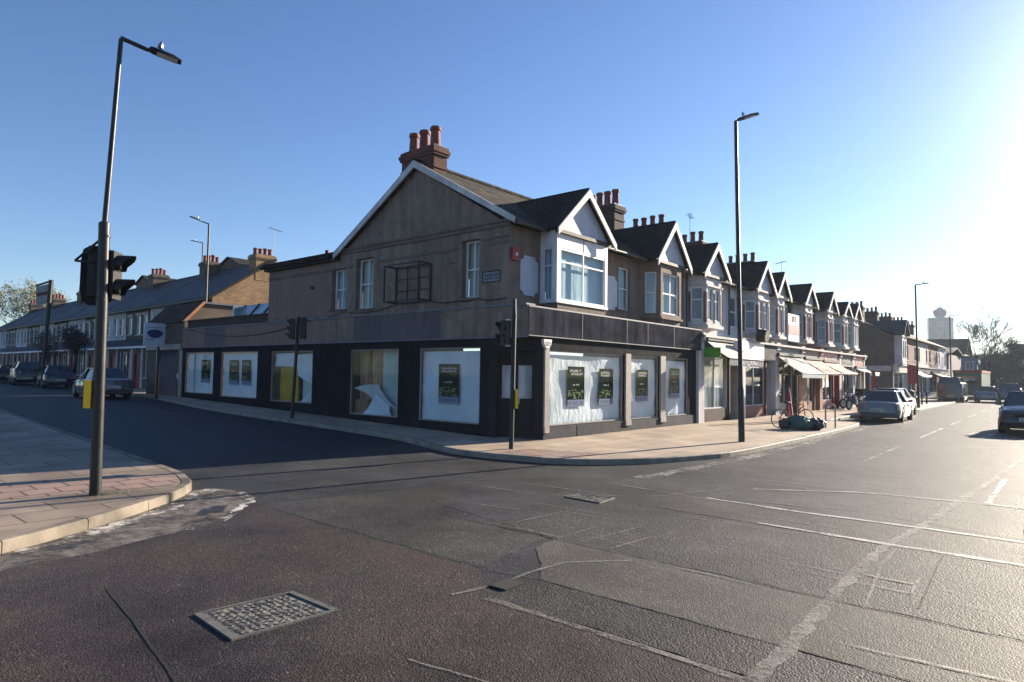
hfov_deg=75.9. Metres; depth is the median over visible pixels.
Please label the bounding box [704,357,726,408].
shop window
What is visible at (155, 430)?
side road
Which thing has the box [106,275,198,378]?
terraced house
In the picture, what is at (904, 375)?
door
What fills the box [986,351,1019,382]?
bare tree
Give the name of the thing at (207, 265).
street lamp
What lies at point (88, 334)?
sash window
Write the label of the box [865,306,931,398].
terraced shop
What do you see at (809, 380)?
shop window
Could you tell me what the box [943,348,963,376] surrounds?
house
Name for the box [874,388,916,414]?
parked car
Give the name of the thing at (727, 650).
coarse road patch
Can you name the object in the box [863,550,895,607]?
road scar
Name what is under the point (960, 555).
road marking
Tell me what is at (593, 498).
manhole cover
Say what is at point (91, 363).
door
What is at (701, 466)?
gutter channel
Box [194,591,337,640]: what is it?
manhole cover
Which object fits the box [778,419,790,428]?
rubbish bag
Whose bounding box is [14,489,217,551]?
lime deposit
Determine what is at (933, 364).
terraced shop
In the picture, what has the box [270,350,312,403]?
shop window
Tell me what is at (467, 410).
shop window
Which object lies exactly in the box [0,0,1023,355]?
sky
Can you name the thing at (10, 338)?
terraced house
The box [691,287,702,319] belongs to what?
bay window
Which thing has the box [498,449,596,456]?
tactile strip
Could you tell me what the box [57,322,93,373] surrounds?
tree
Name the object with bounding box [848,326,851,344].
bay window
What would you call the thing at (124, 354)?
bay window
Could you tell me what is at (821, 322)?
bay window
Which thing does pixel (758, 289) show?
terraced shop
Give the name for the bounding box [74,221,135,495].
traffic signal
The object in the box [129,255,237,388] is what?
terraced house
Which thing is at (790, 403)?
parasol
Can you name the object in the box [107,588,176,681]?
road seam
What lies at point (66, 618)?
red road patch
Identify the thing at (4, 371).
parked car
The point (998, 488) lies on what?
road marking
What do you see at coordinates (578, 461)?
kerb
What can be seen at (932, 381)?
shop window
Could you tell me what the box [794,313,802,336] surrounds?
bay window
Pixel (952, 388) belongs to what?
van
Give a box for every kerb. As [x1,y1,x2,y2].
[0,408,191,553]
[8,380,973,464]
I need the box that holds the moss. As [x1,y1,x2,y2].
[47,487,142,503]
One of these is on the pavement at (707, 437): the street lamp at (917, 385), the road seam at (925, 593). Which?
the street lamp at (917, 385)
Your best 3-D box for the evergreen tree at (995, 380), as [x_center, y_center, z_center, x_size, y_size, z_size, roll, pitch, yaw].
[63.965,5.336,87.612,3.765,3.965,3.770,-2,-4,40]
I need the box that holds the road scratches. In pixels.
[462,428,1023,681]
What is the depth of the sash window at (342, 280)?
22.88 m
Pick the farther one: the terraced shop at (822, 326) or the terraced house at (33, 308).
the terraced house at (33, 308)
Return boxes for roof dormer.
[134,275,175,289]
[219,257,248,269]
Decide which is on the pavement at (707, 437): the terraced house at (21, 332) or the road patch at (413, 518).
the terraced house at (21, 332)
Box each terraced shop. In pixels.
[545,214,763,422]
[632,213,780,417]
[726,252,841,410]
[767,272,824,414]
[776,261,855,406]
[807,292,857,409]
[841,303,879,405]
[851,301,909,394]
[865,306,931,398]
[879,312,931,397]
[893,317,948,396]
[908,321,949,379]
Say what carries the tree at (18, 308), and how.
on the pavement at (707, 437)
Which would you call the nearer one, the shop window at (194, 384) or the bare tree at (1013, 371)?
the shop window at (194, 384)
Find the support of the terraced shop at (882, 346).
on the pavement at (707, 437)
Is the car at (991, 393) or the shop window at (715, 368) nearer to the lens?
the shop window at (715, 368)
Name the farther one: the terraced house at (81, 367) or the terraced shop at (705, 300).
the terraced house at (81, 367)
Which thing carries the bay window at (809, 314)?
in the terraced shop at (804, 298)
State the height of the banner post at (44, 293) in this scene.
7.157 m
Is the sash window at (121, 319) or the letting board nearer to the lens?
the letting board
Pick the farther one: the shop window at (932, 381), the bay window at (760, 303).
the shop window at (932, 381)
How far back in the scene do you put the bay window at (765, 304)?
30.84 m
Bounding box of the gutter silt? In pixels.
[0,489,251,569]
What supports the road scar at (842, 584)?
on the road at (498, 490)
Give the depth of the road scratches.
7.25 m
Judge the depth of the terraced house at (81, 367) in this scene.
51.48 m
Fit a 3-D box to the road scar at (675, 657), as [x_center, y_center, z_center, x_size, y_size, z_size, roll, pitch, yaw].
[0.711,2.088,4.617,2.421,0.001,0.101,-2,-4,40]
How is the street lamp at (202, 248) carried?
on the road at (498, 490)
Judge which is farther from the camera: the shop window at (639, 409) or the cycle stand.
the cycle stand
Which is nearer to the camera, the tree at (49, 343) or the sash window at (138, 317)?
the sash window at (138, 317)
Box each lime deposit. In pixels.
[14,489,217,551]
[221,493,255,520]
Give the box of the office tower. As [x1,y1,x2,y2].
[927,305,953,338]
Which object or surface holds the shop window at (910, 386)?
in the terraced shop at (871, 315)
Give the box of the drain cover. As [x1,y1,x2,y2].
[489,578,524,590]
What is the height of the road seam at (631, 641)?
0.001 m
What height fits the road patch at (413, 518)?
0.001 m
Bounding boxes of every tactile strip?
[0,476,177,499]
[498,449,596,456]
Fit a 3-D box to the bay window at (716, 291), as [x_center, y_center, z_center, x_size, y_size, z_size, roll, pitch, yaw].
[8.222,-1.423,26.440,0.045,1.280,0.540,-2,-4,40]
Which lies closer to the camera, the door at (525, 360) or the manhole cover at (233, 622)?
the manhole cover at (233, 622)
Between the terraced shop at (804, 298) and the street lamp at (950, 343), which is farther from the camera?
the street lamp at (950, 343)
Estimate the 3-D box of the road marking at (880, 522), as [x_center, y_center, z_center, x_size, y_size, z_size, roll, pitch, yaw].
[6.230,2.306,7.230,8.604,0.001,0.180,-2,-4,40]
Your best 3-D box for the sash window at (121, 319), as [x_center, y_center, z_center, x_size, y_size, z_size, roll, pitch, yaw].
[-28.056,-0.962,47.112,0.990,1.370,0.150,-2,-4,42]
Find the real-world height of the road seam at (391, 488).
0.001 m
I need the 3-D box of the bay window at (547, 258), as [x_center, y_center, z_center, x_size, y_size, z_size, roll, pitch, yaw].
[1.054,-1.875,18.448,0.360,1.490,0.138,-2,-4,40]
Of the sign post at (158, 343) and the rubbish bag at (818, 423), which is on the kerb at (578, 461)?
the sign post at (158, 343)
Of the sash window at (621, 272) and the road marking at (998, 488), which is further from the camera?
the sash window at (621, 272)
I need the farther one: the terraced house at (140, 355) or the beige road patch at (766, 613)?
the terraced house at (140, 355)
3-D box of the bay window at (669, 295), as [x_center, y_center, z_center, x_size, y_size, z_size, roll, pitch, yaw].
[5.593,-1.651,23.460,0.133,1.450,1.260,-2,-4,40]
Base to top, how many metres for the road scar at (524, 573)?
0.001 m
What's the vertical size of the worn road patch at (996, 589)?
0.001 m
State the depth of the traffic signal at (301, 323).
21.35 m
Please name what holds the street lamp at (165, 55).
on the traffic signal at (103, 283)
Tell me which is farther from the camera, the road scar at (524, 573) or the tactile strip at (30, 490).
the tactile strip at (30, 490)
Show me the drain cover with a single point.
(506, 584)
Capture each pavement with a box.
[0,410,180,536]
[133,388,971,457]
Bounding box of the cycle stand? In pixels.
[825,404,835,427]
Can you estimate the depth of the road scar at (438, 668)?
4.12 m
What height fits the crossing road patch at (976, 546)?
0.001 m
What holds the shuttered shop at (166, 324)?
on the pavement at (707, 437)
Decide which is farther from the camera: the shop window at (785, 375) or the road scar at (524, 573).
the shop window at (785, 375)
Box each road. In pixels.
[0,380,400,462]
[0,386,1023,681]
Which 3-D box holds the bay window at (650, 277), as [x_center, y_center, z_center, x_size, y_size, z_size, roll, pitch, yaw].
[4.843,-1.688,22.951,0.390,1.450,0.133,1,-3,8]
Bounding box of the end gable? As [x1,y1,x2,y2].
[207,227,283,315]
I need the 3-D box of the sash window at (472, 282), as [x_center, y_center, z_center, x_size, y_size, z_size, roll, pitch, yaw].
[-1.020,-1.998,18.638,0.820,1.730,0.570,-2,-4,40]
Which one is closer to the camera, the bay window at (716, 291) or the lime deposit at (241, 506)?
the lime deposit at (241, 506)
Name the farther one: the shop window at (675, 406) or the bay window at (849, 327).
the bay window at (849, 327)
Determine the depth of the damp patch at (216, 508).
8.58 m
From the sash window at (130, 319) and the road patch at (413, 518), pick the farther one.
the sash window at (130, 319)
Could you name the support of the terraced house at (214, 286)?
on the pavement at (707, 437)
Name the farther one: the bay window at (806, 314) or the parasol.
the bay window at (806, 314)
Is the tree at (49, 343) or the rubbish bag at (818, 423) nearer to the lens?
the rubbish bag at (818, 423)
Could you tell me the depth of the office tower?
404.23 m
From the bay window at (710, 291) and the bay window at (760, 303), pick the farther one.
the bay window at (760, 303)
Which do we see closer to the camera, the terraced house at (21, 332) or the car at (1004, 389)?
the car at (1004, 389)
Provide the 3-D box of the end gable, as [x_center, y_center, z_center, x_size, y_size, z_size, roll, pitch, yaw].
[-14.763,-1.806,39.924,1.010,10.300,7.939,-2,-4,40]
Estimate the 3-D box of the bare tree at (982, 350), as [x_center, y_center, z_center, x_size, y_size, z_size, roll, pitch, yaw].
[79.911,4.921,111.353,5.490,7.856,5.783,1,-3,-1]
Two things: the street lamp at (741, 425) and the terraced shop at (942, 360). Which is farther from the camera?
the terraced shop at (942, 360)
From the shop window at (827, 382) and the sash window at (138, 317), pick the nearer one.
the shop window at (827, 382)
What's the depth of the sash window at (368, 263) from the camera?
21.97 m
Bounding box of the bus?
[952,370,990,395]
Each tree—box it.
[0,277,71,323]
[31,329,60,364]
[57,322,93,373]
[953,302,1023,379]
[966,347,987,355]
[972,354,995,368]
[976,366,1007,386]
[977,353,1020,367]
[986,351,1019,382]
[995,339,1023,382]
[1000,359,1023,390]
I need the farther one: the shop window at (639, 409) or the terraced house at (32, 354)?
the terraced house at (32, 354)
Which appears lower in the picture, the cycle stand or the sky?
the cycle stand
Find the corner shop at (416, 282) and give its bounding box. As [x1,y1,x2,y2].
[181,125,701,439]
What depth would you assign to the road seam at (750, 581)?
5.81 m
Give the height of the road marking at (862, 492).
0.001 m
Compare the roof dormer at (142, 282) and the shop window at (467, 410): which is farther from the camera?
the roof dormer at (142, 282)
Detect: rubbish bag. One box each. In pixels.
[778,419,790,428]
[808,417,825,429]
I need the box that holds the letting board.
[787,313,798,341]
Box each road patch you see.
[0,504,762,681]
[259,484,544,566]
[490,580,911,681]
[492,502,1023,640]
[535,539,1023,681]
[639,494,1023,564]
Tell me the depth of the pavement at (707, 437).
18.62 m
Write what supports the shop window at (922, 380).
in the terraced shop at (923, 364)
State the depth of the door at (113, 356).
45.15 m
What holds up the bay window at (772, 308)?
in the terraced shop at (791, 360)
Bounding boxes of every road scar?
[408,659,483,680]
[451,560,627,594]
[486,599,741,677]
[747,456,1023,680]
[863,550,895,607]
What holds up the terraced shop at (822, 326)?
on the pavement at (707, 437)
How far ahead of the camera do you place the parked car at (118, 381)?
29.42 m
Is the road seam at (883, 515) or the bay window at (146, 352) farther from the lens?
the bay window at (146, 352)
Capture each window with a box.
[78,355,82,375]
[87,323,89,338]
[107,320,109,336]
[112,319,116,337]
[117,318,122,336]
[123,352,126,374]
[126,318,131,335]
[134,316,140,335]
[141,315,147,334]
[142,352,146,378]
[185,352,213,393]
[220,351,257,398]
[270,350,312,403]
[328,269,346,311]
[350,349,398,417]
[352,258,373,311]
[419,347,479,424]
[458,240,479,300]
[543,247,552,300]
[549,247,604,306]
[549,350,622,425]
[617,267,631,312]
[631,355,657,418]
[645,272,655,312]
[663,273,677,315]
[666,358,687,415]
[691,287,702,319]
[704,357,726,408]
[708,288,712,320]
[715,290,718,321]
[730,296,736,328]
[745,301,754,328]
[746,366,763,405]
[759,301,762,328]
[764,302,767,329]
[769,306,774,331]
[779,362,791,403]
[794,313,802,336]
[806,314,807,336]
[807,364,812,401]
[809,314,810,337]
[817,319,825,340]
[822,365,831,400]
[834,323,841,342]
[841,366,846,398]
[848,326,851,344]
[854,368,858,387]
[894,372,902,387]
[906,373,915,393]
[919,374,926,393]
[929,375,936,392]
[965,362,972,369]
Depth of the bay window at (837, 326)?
41.23 m
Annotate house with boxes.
[0,300,68,349]
[0,309,45,364]
[1,294,85,364]
[11,301,76,364]
[23,289,125,361]
[36,304,150,365]
[51,288,150,365]
[66,288,179,379]
[85,268,179,367]
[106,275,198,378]
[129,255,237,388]
[172,264,251,326]
[924,339,972,355]
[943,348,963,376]
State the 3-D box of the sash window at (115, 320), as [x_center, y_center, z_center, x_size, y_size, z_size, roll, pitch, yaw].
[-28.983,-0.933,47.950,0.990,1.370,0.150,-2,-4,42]
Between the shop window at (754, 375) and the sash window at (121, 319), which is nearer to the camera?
the shop window at (754, 375)
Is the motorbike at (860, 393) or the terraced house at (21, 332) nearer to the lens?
the motorbike at (860, 393)
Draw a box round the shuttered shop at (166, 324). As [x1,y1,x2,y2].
[143,301,244,396]
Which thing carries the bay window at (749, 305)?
in the terraced shop at (758, 289)
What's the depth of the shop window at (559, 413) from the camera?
19.28 m
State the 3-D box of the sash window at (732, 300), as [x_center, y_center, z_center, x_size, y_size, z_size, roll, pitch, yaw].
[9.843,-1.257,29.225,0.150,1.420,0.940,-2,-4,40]
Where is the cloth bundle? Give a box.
[788,415,813,429]
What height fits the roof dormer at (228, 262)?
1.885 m
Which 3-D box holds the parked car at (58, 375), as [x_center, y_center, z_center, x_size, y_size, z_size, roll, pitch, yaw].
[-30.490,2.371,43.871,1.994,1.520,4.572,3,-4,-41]
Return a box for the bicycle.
[771,399,813,427]
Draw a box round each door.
[90,356,92,367]
[111,355,114,367]
[135,354,139,387]
[498,350,534,437]
[903,374,905,387]
[927,377,928,397]
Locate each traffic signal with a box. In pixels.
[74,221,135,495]
[286,317,306,417]
[495,299,517,448]
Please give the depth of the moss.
8.97 m
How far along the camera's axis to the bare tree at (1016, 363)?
84.77 m
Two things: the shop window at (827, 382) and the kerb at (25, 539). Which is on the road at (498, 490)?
the kerb at (25, 539)
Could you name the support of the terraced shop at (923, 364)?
on the pavement at (707, 437)
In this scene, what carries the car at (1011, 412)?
on the road at (498, 490)
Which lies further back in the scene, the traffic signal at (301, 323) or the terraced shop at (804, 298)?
the terraced shop at (804, 298)
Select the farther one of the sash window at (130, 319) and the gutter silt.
the sash window at (130, 319)
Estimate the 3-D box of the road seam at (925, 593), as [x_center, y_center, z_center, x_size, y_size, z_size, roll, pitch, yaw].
[3.908,2.214,6.104,0.024,0.001,2.002,-1,-4,38]
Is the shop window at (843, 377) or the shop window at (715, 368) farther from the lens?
the shop window at (843, 377)
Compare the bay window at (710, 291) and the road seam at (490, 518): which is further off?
the bay window at (710, 291)
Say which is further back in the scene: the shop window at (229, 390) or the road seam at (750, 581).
the shop window at (229, 390)
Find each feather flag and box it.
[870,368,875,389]
[907,363,916,389]
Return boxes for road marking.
[708,497,1023,542]
[760,522,1018,564]
[770,489,955,500]
[985,479,1007,503]
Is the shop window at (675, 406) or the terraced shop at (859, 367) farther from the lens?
the terraced shop at (859, 367)
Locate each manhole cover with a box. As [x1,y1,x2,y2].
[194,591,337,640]
[564,493,614,503]
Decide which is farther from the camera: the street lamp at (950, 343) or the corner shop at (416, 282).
the street lamp at (950, 343)
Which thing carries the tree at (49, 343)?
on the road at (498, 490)
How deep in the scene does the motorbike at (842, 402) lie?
39.25 m
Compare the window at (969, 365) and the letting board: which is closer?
the letting board
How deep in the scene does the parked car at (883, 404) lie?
29.04 m
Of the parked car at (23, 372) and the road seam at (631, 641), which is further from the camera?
the parked car at (23, 372)
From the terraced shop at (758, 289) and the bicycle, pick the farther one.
the terraced shop at (758, 289)
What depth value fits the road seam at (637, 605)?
5.09 m
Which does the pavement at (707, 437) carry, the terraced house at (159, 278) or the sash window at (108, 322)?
the terraced house at (159, 278)
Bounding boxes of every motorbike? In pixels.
[839,387,861,407]
[845,388,865,409]
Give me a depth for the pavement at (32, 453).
10.62 m
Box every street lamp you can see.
[102,36,181,221]
[189,216,209,301]
[190,239,202,261]
[734,112,758,441]
[914,281,927,407]
[949,313,961,376]
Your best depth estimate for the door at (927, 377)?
67.21 m
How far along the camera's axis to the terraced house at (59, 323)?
57.83 m
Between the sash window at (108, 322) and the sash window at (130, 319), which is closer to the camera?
the sash window at (130, 319)
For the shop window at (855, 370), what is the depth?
43.57 m
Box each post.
[35,280,53,387]
[155,339,162,398]
[792,375,797,415]
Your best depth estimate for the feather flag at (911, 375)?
51.66 m
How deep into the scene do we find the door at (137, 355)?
41.97 m
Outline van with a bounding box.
[937,377,968,402]
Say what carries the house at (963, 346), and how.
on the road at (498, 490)
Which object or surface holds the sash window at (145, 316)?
in the terraced house at (138, 315)
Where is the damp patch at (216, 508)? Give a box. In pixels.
[196,505,227,518]
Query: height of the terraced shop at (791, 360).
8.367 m
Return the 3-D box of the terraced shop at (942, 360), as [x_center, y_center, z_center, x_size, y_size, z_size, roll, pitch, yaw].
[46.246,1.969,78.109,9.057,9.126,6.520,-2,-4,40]
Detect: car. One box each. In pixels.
[0,365,13,379]
[8,362,40,384]
[37,365,75,387]
[72,368,133,397]
[857,390,912,421]
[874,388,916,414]
[973,386,1000,401]
[995,391,1023,432]
[996,383,1023,401]
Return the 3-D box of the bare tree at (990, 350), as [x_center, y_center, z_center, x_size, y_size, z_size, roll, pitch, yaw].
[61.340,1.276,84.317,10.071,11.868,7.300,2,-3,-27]
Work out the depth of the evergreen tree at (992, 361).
99.74 m
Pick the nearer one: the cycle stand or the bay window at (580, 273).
the bay window at (580, 273)
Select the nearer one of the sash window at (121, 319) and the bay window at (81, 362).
the sash window at (121, 319)
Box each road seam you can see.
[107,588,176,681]
[254,503,915,681]
[262,478,560,503]
[431,500,553,537]
[440,513,1020,640]
[488,595,758,681]
[723,498,1023,539]
[918,557,943,607]
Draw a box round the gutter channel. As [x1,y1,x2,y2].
[635,427,870,478]
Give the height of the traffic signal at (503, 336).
3.521 m
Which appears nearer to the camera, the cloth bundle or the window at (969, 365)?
the cloth bundle
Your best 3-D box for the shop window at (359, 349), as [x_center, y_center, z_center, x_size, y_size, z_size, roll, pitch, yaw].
[-4.429,1.328,21.083,2.460,2.130,0.045,-2,-4,40]
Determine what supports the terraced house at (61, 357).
on the pavement at (707, 437)
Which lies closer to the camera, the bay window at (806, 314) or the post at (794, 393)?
the post at (794, 393)
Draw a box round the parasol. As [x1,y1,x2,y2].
[785,385,792,417]
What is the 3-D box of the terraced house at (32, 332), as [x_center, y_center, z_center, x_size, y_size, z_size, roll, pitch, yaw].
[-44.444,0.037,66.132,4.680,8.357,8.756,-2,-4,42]

